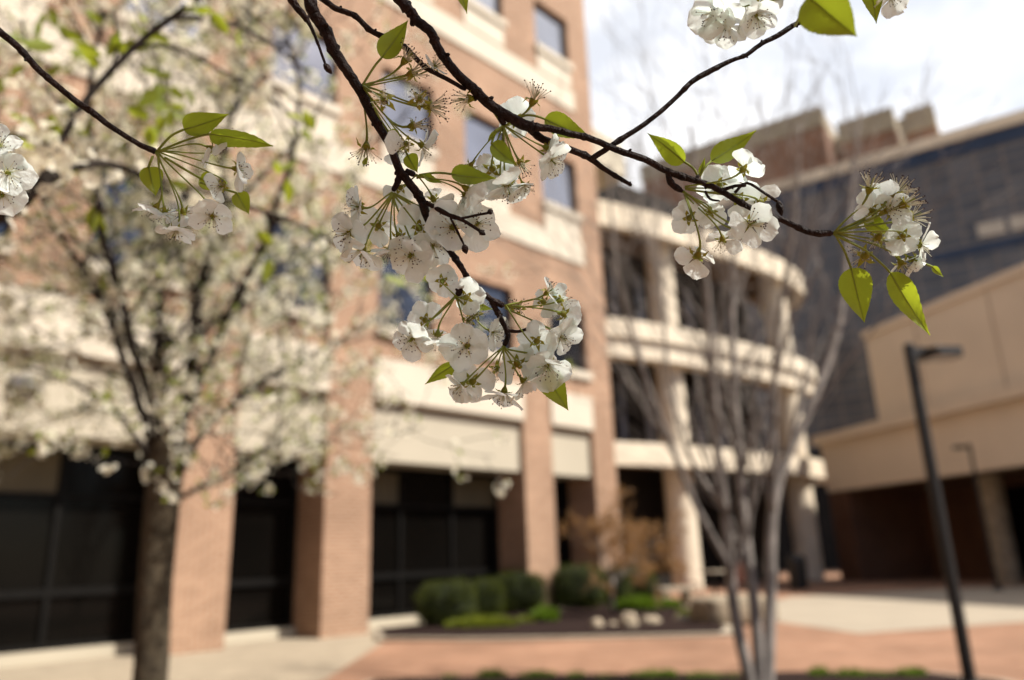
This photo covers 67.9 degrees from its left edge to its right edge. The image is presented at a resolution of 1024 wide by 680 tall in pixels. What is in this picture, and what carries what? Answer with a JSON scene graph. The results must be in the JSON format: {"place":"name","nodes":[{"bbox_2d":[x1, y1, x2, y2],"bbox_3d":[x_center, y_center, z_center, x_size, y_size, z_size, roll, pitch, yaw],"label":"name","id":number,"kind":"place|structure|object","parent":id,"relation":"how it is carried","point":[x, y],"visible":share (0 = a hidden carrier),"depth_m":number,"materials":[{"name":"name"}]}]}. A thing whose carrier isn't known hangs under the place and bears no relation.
{"place":"outdoors","nodes":[
{"label":"outdoors","id":0,"kind":"place"},
{"bbox_2d":[0,610,413,679],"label":"ground","id":1,"kind":"structure","parent":0,"point":[296,658],"depth_m":10.02,"materials":[{"name":"concrete"}]},
{"bbox_2d":[0,0,576,679],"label":"blossoming tree","id":2,"kind":"object","parent":1,"relation":"on","point":[168,456],"visible":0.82,"depth_m":3.80,"materials":[{"name":"white plant"}]},
{"bbox_2d":[0,0,622,667],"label":"brick building","id":3,"kind":"structure","parent":1,"relation":"on","point":[348,556],"depth_m":14.67,"materials":[{"name":"brown brick"}]},
{"bbox_2d":[0,138,19,236],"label":"window","id":4,"kind":"structure","parent":3,"relation":"in","point":[3,226],"depth_m":10.85,"materials":[{"name":"grey glass"}]},
{"bbox_2d":[7,375,42,393],"bbox_3d":[-6.718,0.611,10.520,0.228,0.220,0.420,-17,-22,42],"label":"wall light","id":5,"kind":"object","parent":3,"relation":"attached to","point":[15,381],"visible":0.51,"depth_m":10.44,"materials":[{"name":"beige metal"}]},
{"bbox_2d":[0,439,148,653],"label":"shop window","id":6,"kind":"structure","parent":3,"relation":"in","point":[49,540],"depth_m":11.27,"materials":[{"name":"black glass"}]},
{"bbox_2d":[89,168,189,275],"bbox_3d":[-6.011,-1.842,12.282,0.080,1.656,1.446,-17,-22,42],"label":"window","id":7,"kind":"structure","parent":3,"relation":"in","point":[120,187],"depth_m":12.13,"materials":[{"name":"blue glass"}]},
{"bbox_2d":[122,0,207,43],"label":"window","id":8,"kind":"structure","parent":3,"relation":"in","point":[130,6],"depth_m":13.42,"materials":[{"name":"grey glass"}]},
{"bbox_2d":[225,456,299,632],"bbox_3d":[-4.546,3.527,13.282,0.113,2.915,1.674,-17,-22,42],"label":"shop window","id":9,"kind":"structure","parent":3,"relation":"in","point":[264,532],"depth_m":13.40,"materials":[{"name":"black glass"}]},
{"bbox_2d":[257,215,328,311],"bbox_3d":[-4.097,-1.367,14.163,0.080,1.656,1.456,-17,-22,42],"label":"window","id":10,"kind":"structure","parent":3,"relation":"in","point":[313,272],"depth_m":14.25,"materials":[{"name":"grey glass"}]},
{"bbox_2d":[271,18,334,103],"bbox_3d":[-4.240,-5.594,15.376,0.080,1.596,1.456,-17,-22,42],"label":"window","id":11,"kind":"structure","parent":3,"relation":"in","point":[314,61],"depth_m":15.47,"materials":[{"name":"blue glass"}]},
{"bbox_2d":[378,253,430,329],"bbox_3d":[-2.292,-0.919,15.937,0.080,1.656,1.436,-17,-22,42],"label":"window","id":12,"kind":"structure","parent":3,"relation":"in","point":[409,300],"depth_m":15.86,"materials":[{"name":"blue glass"}]},
{"bbox_2d":[382,69,429,143],"bbox_3d":[-2.435,-5.146,17.149,0.080,1.596,1.436,-17,-22,42],"label":"window","id":13,"kind":"structure","parent":3,"relation":"in","point":[398,89],"depth_m":17.18,"materials":[{"name":"blue glass"}]},
{"bbox_2d":[369,466,499,618],"bbox_3d":[-1.800,4.209,15.980,0.113,2.915,4.174,-17,-22,42],"label":"shop window","id":14,"kind":"structure","parent":3,"relation":"in","point":[412,537],"depth_m":16.04,"materials":[{"name":"black glass"}]},
{"bbox_2d":[465,111,501,168],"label":"window","id":15,"kind":"structure","parent":3,"relation":"in","point":[477,133],"depth_m":18.76,"materials":[{"name":"grey glass"}]},
{"bbox_2d":[475,0,498,15],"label":"window","id":16,"kind":"structure","parent":3,"relation":"in","point":[492,5],"depth_m":20.37,"materials":[{"name":"grey glass"}]},
{"bbox_2d":[468,281,509,352],"bbox_3d":[-0.593,-0.497,17.607,0.080,1.656,1.436,-17,-22,42],"label":"window","id":17,"kind":"structure","parent":3,"relation":"in","point":[498,293],"depth_m":17.84,"materials":[{"name":"grey glass"}]},
{"bbox_2d":[534,3,565,59],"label":"window","id":18,"kind":"structure","parent":3,"relation":"in","point":[549,31],"depth_m":22.11,"materials":[{"name":"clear glass"}]},
{"bbox_2d":[541,151,574,211],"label":"window","id":19,"kind":"structure","parent":3,"relation":"in","point":[558,182],"depth_m":20.84,"materials":[{"name":"grey glass"}]},
{"bbox_2d":[553,479,572,569],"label":"shop window","id":20,"kind":"structure","parent":3,"relation":"in","point":[561,495],"depth_m":19.12,"materials":[{"name":"black glass"}]},
{"bbox_2d":[549,315,583,370],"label":"window","id":21,"kind":"structure","parent":3,"relation":"in","point":[553,321],"depth_m":19.61,"materials":[{"name":"black glass"}]},
{"bbox_2d":[592,126,825,589],"bbox_3d":[6.479,1.305,29.073,17.948,15.500,4.905,14,-22,-43],"label":"curved balcony bay","id":22,"kind":"object","parent":3,"relation":"attached to","point":[658,494],"visible":0.45,"depth_m":28.36,"materials":[{"name":"concrete"}]},
{"bbox_2d":[607,267,618,317],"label":"window","id":23,"kind":"structure","parent":22,"relation":"in","point":[611,277],"depth_m":28.62,"materials":[{"name":"black glass"}]},
{"bbox_2d":[615,374,628,441],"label":"window","id":24,"kind":"structure","parent":22,"relation":"in","point":[623,429],"depth_m":27.39,"materials":[{"name":"black glass"}]},
{"bbox_2d":[632,272,644,321],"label":"window","id":25,"kind":"structure","parent":22,"relation":"in","point":[637,298],"depth_m":29.34,"materials":[{"name":"black glass"}]},
{"bbox_2d":[640,378,655,442],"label":"window","id":26,"kind":"structure","parent":22,"relation":"in","point":[649,430],"depth_m":28.02,"materials":[{"name":"black glass"}]},
{"bbox_2d":[682,287,694,329],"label":"window","id":27,"kind":"structure","parent":22,"relation":"in","point":[689,306],"depth_m":31.15,"materials":[{"name":"black glass"}]},
{"bbox_2d":[692,386,706,446],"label":"window","id":28,"kind":"structure","parent":22,"relation":"in","point":[699,409],"depth_m":29.91,"materials":[{"name":"black glass"}]},
{"bbox_2d":[704,295,714,334],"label":"window","id":29,"kind":"structure","parent":22,"relation":"in","point":[710,295],"depth_m":32.06,"materials":[{"name":"black glass"}]},
{"bbox_2d":[719,391,727,448],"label":"window","id":30,"kind":"structure","parent":22,"relation":"in","point":[724,444],"depth_m":30.63,"materials":[{"name":"black glass"}]},
{"bbox_2d":[723,300,729,338],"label":"window","id":31,"kind":"structure","parent":22,"relation":"in","point":[727,326],"depth_m":32.81,"materials":[{"name":"black glass"}]},
{"bbox_2d":[736,305,741,341],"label":"window","id":32,"kind":"structure","parent":22,"relation":"in","point":[737,312],"depth_m":33.62,"materials":[{"name":"black glass"}]},
{"bbox_2d":[746,311,751,343],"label":"window","id":33,"kind":"structure","parent":22,"relation":"in","point":[747,315],"depth_m":34.52,"materials":[{"name":"black glass"}]},
{"bbox_2d":[747,398,752,447],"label":"window","id":34,"kind":"structure","parent":22,"relation":"in","point":[748,398],"depth_m":32.43,"materials":[{"name":"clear glass"}]},
{"bbox_2d":[755,401,761,451],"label":"window","id":35,"kind":"structure","parent":22,"relation":"in","point":[755,401],"depth_m":33.02,"materials":[{"name":"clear glass"}]},
{"bbox_2d":[756,402,764,451],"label":"window","id":36,"kind":"structure","parent":22,"relation":"in","point":[761,429],"depth_m":33.21,"materials":[{"name":"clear glass"}]},
{"bbox_2d":[325,570,1023,679],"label":"brick path","id":37,"kind":"structure","parent":0,"point":[997,650],"depth_m":9.50,"materials":[{"name":"brick"}]},
{"bbox_2d":[379,604,724,636],"bbox_3d":[0.712,5.532,15.146,6.150,0.075,8.220,-2,-16,0],"label":"mulch bed","id":38,"kind":"object","parent":37,"relation":"on","point":[572,622],"visible":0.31,"depth_m":12.54,"materials":[{"name":"brown soil"}]},
{"bbox_2d":[412,576,478,626],"bbox_3d":[-1.204,4.802,13.877,1.237,0.947,1.138,-2,-16,0],"label":"round shrub","id":39,"kind":"object","parent":38,"relation":"on","point":[440,602],"visible":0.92,"depth_m":13.55,"materials":[{"name":"green plant"}]},
{"bbox_2d":[442,613,519,627],"bbox_3d":[-0.531,4.883,13.250,1.370,0.252,0.687,-2,-16,0],"label":"ground cover clump","id":40,"kind":"object","parent":38,"relation":"on","point":[475,621],"visible":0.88,"depth_m":13.10,"materials":[{"name":"green plant"}]},
{"bbox_2d":[468,576,507,616],"bbox_3d":[-0.557,5.272,15.470,0.954,0.918,1.048,-2,-16,0],"label":"round shrub","id":41,"kind":"object","parent":38,"relation":"on","point":[490,595],"visible":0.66,"depth_m":15.17,"materials":[{"name":"green plant"}]},
{"bbox_2d":[492,567,548,613],"bbox_3d":[0.181,5.527,16.737,1.366,1.067,1.216,-2,-16,0],"label":"round shrub","id":42,"kind":"object","parent":38,"relation":"on","point":[523,591],"visible":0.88,"depth_m":16.34,"materials":[{"name":"green plant"}]},
{"bbox_2d":[515,613,538,621],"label":"ground cover clump","id":43,"kind":"object","parent":38,"relation":"on","point":[525,618],"visible":0.69,"depth_m":13.81,"materials":[{"name":"green plant"}]},
{"bbox_2d":[529,603,560,621],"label":"ground cover clump","id":44,"kind":"object","parent":38,"relation":"on","point":[543,613],"visible":0.84,"depth_m":13.84,"materials":[{"name":"green plant"}]},
{"bbox_2d":[550,562,607,608],"bbox_3d":[1.461,5.576,17.217,1.438,1.129,1.204,-2,-16,0],"label":"round shrub","id":45,"kind":"object","parent":38,"relation":"on","point":[570,582],"visible":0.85,"depth_m":16.81,"materials":[{"name":"green plant"}]},
{"bbox_2d":[589,618,603,626],"bbox_3d":[1.399,4.707,12.546,0.232,0.219,0.209,-2,-16,0],"label":"rock","id":46,"kind":"object","parent":38,"relation":"on","point":[596,622],"visible":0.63,"depth_m":12.48,"materials":[{"name":"stone"}]},
{"bbox_2d":[600,564,633,604],"bbox_3d":[2.400,5.928,18.380,1.120,1.012,1.219,-2,-16,0],"label":"round shrub","id":47,"kind":"object","parent":38,"relation":"on","point":[622,588],"visible":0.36,"depth_m":17.98,"materials":[{"name":"green plant"}]},
{"bbox_2d":[555,486,690,613],"bbox_3d":[2.427,4.181,15.281,2.410,2.499,2.881,-8,-17,19],"label":"budding tree","id":48,"kind":"object","parent":38,"relation":"on","point":[631,549],"visible":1,"depth_m":15.11,"materials":[{"name":"brown plant"}]},
{"bbox_2d":[620,612,637,626],"bbox_3d":[1.906,4.590,12.382,0.283,0.301,0.252,5,-17,-23],"label":"rock","id":49,"kind":"object","parent":38,"relation":"on","point":[627,619],"visible":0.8,"depth_m":12.30,"materials":[{"name":"stone"}]},
{"bbox_2d":[608,593,663,609],"bbox_3d":[2.613,5.540,16.107,1.224,0.365,0.855,-2,-16,0],"label":"ground cover clump","id":50,"kind":"object","parent":38,"relation":"on","point":[644,602],"visible":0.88,"depth_m":15.87,"materials":[{"name":"green plant"}]},
{"bbox_2d":[626,567,657,598],"bbox_3d":[3.181,6.073,18.892,0.914,0.957,1.087,-2,-16,0],"label":"round shrub","id":51,"kind":"object","parent":38,"relation":"on","point":[647,590],"visible":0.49,"depth_m":18.53,"materials":[{"name":"green plant"}]},
{"bbox_2d":[640,616,660,622],"bbox_3d":[2.356,4.783,12.919,0.375,0.183,0.247,-2,-16,0],"label":"rock","id":52,"kind":"object","parent":38,"relation":"on","point":[650,619],"visible":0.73,"depth_m":12.84,"materials":[{"name":"stone"}]},
{"bbox_2d":[661,597,683,607],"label":"ground cover clump","id":53,"kind":"object","parent":38,"relation":"on","point":[671,603],"visible":0.71,"depth_m":16.21,"materials":[{"name":"green plant"}]},
{"bbox_2d":[672,614,690,620],"bbox_3d":[2.931,4.813,13.085,0.334,0.167,0.216,-2,-16,0],"label":"rock","id":54,"kind":"object","parent":38,"relation":"on","point":[683,617],"visible":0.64,"depth_m":13.02,"materials":[{"name":"stone"}]},
{"bbox_2d":[676,607,689,613],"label":"ground cover clump","id":55,"kind":"object","parent":38,"relation":"on","point":[684,611],"visible":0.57,"depth_m":14.43,"materials":[{"name":"green plant"}]},
{"bbox_2d":[375,606,732,641],"bbox_3d":[0.767,5.551,15.140,6.400,0.070,8.620,-2,-16,0],"label":"bed edging","id":56,"kind":"object","parent":37,"relation":"on","point":[726,631],"visible":0.31,"depth_m":11.33,"materials":[{"name":"concrete"}]},
{"bbox_2d":[653,586,695,606],"bbox_3d":[3.753,5.911,17.486,0.840,0.440,0.440,3,-17,-17],"label":"bench","id":57,"kind":"object","parent":37,"relation":"on","point":[686,593],"visible":0.71,"depth_m":17.41,"materials":[{"name":"concrete"}]},
{"bbox_2d":[379,670,994,679],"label":"front mulch bed","id":58,"kind":"object","parent":37,"relation":"on","point":[804,675],"visible":0.7,"depth_m":7.22,"materials":[{"name":"brown soil"}]},
{"bbox_2d":[441,673,458,676],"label":"sprout clump","id":59,"kind":"object","parent":58,"relation":"on","point":[450,675],"visible":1,"depth_m":7.82,"materials":[{"name":"green plant"}]},
{"bbox_2d":[475,667,508,676],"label":"sprout clump","id":60,"kind":"object","parent":58,"relation":"on","point":[488,673],"visible":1,"depth_m":7.72,"materials":[{"name":"green plant"}]},
{"bbox_2d":[518,669,554,676],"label":"sprout clump","id":61,"kind":"object","parent":58,"relation":"on","point":[534,673],"visible":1,"depth_m":7.62,"materials":[{"name":"green plant"}]},
{"bbox_2d":[567,670,586,676],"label":"sprout clump","id":62,"kind":"object","parent":58,"relation":"on","point":[574,674],"visible":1,"depth_m":7.53,"materials":[{"name":"green plant"}]},
{"bbox_2d":[593,672,620,676],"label":"sprout clump","id":63,"kind":"object","parent":58,"relation":"on","point":[603,675],"visible":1,"depth_m":7.48,"materials":[{"name":"green plant"}]},
{"bbox_2d":[626,666,665,676],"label":"sprout clump","id":64,"kind":"object","parent":58,"relation":"on","point":[643,673],"visible":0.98,"depth_m":7.39,"materials":[{"name":"green plant"}]},
{"bbox_2d":[659,668,678,676],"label":"sprout clump","id":65,"kind":"object","parent":58,"relation":"on","point":[670,673],"visible":1,"depth_m":7.35,"materials":[{"name":"green plant"}]},
{"bbox_2d":[685,671,716,676],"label":"sprout clump","id":66,"kind":"object","parent":58,"relation":"on","point":[699,673],"visible":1,"depth_m":7.29,"materials":[{"name":"green plant"}]},
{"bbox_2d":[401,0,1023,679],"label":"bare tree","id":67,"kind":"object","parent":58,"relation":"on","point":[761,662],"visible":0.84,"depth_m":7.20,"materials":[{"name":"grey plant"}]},
{"bbox_2d":[708,672,741,676],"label":"sprout clump","id":68,"kind":"object","parent":58,"relation":"on","point":[733,674],"visible":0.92,"depth_m":7.25,"materials":[{"name":"green plant"}]},
{"bbox_2d":[806,664,831,675],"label":"sprout clump","id":69,"kind":"object","parent":58,"relation":"on","point":[815,670],"visible":1,"depth_m":7.15,"materials":[{"name":"green plant"}]},
{"bbox_2d":[832,667,865,675],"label":"sprout clump","id":70,"kind":"object","parent":58,"relation":"on","point":[852,671],"visible":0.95,"depth_m":7.09,"materials":[{"name":"green plant"}]},
{"bbox_2d":[840,669,879,675],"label":"sprout clump","id":71,"kind":"object","parent":58,"relation":"on","point":[869,672],"visible":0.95,"depth_m":7.07,"materials":[{"name":"green plant"}]},
{"bbox_2d":[878,670,897,675],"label":"sprout clump","id":72,"kind":"object","parent":58,"relation":"on","point":[886,673],"visible":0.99,"depth_m":7.02,"materials":[{"name":"green plant"}]},
{"bbox_2d":[894,665,928,675],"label":"sprout clump","id":73,"kind":"object","parent":58,"relation":"on","point":[918,670],"visible":1,"depth_m":6.97,"materials":[{"name":"green plant"}]},
{"bbox_2d":[903,343,976,679],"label":"lamp post","id":74,"kind":"object","parent":58,"relation":"on","point":[913,355],"visible":1,"depth_m":6.43,"materials":[{"name":"black metal"}]},
{"bbox_2d":[681,567,700,595],"bbox_3d":[4.681,6.336,19.876,0.425,0.880,0.440,-3,-16,4],"label":"patio chair","id":75,"kind":"object","parent":37,"relation":"on","point":[683,581],"visible":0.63,"depth_m":19.77,"materials":[{"name":"metal"}]},
{"bbox_2d":[699,570,724,594],"bbox_3d":[5.317,6.423,19.948,0.740,0.710,0.740,-2,-16,0],"label":"patio table","id":76,"kind":"object","parent":37,"relation":"on","point":[713,572],"visible":0.62,"depth_m":19.89,"materials":[{"name":"concrete"}]},
{"bbox_2d":[690,594,778,624],"bbox_3d":[3.762,4.573,12.904,1.326,0.466,0.914,2,-16,-14],"label":"stone seat","id":77,"kind":"object","parent":37,"relation":"on","point":[710,608],"visible":0.52,"depth_m":12.51,"materials":[{"name":"beige stone"}]},
{"bbox_2d":[735,563,745,593],"bbox_3d":[5.764,6.186,19.480,0.440,0.880,0.425,6,-18,-25],"label":"patio chair","id":78,"kind":"object","parent":37,"relation":"on","point":[738,569],"visible":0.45,"depth_m":19.35,"materials":[{"name":"metal"}]},
{"bbox_2d":[785,554,808,589],"bbox_3d":[8.667,7.040,23.088,0.600,1.040,0.600,-2,-16,0],"label":"litter bin","id":79,"kind":"object","parent":37,"relation":"on","point":[797,570],"visible":0.98,"depth_m":22.88,"materials":[{"name":"black metal"}]},
{"bbox_2d":[696,109,1023,570],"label":"glass building","id":80,"kind":"structure","parent":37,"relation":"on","point":[985,242],"depth_m":42.79,"materials":[{"name":"grey glass"}]},
{"bbox_2d":[640,103,939,203],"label":"brick penthouse","id":81,"kind":"object","parent":80,"relation":"on","point":[888,122],"visible":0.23,"depth_m":56.90,"materials":[{"name":"red-brown brick"}]},
{"bbox_2d":[926,671,1004,679],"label":"front bed edging","id":82,"kind":"object","parent":37,"relation":"on","point":[961,675],"visible":0.11,"depth_m":6.85,"materials":[{"name":"concrete"}]},
{"bbox_2d":[583,0,1023,190],"label":"sky","id":83,"kind":"structure","parent":0,"point":[979,44],"materials":[{"name":"white"}]},
{"bbox_2d":[777,586,1023,632],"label":"plaza","id":84,"kind":"structure","parent":0,"point":[886,611],"depth_m":14.58,"materials":[{"name":"concrete"}]},
{"bbox_2d":[811,263,1023,583],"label":"cream building","id":85,"kind":"structure","parent":84,"relation":"on","point":[880,503],"depth_m":25.04,"materials":[{"name":"concrete"}]},
{"bbox_2d":[1004,485,1023,576],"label":"window","id":86,"kind":"structure","parent":85,"relation":"in","point":[1014,495],"depth_m":24.38,"materials":[{"name":"black glass"}]},
{"bbox_2d":[952,443,1003,590],"bbox_3d":[12.172,4.587,19.878,0.600,3.757,0.300,0,-16,-5],"label":"lamp post","id":87,"kind":"object","parent":84,"relation":"on","point":[997,587],"visible":1,"depth_m":19.86,"materials":[{"name":"black metal"}]},
{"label":"blossoming tree","id":88,"kind":"object","parent":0,"visible":0},
{"bbox_2d":[0,123,38,215],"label":"blossoming branch","id":89,"kind":"object","parent":88,"relation":"attached to","point":[19,176],"visible":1,"depth_m":0.34,"materials":[{"name":"white plant"}]},
{"bbox_2d":[0,28,272,244],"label":"blossoming branch","id":90,"kind":"object","parent":88,"relation":"attached to","point":[198,125],"visible":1,"depth_m":0.35,"materials":[{"name":"white plant"}]},
{"bbox_2d":[0,0,425,286],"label":"blossoming branch","id":91,"kind":"object","parent":88,"relation":"attached to","point":[50,168],"visible":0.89,"depth_m":1.21,"materials":[{"name":"white plant"}]},
{"bbox_2d":[287,0,582,410],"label":"blossoming branch","id":92,"kind":"object","parent":88,"relation":"attached to","point":[434,241],"visible":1,"depth_m":0.34,"materials":[{"name":"white plant"}]},
{"bbox_2d":[458,0,467,12],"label":"blossoming branch","id":93,"kind":"object","parent":88,"relation":"attached to","point":[464,3],"visible":1,"depth_m":0.36,"materials":[{"name":"green plant"}]},
{"bbox_2d":[319,0,942,334],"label":"blossoming branch","id":94,"kind":"object","parent":88,"relation":"attached to","point":[712,21],"visible":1,"depth_m":0.35,"materials":[{"name":"white plant"}]},
{"bbox_2d":[862,0,908,22],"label":"blossoming branch","id":95,"kind":"object","parent":88,"relation":"attached to","point":[890,9],"visible":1,"depth_m":0.33,"materials":[{"name":"white plant"}]}
]}

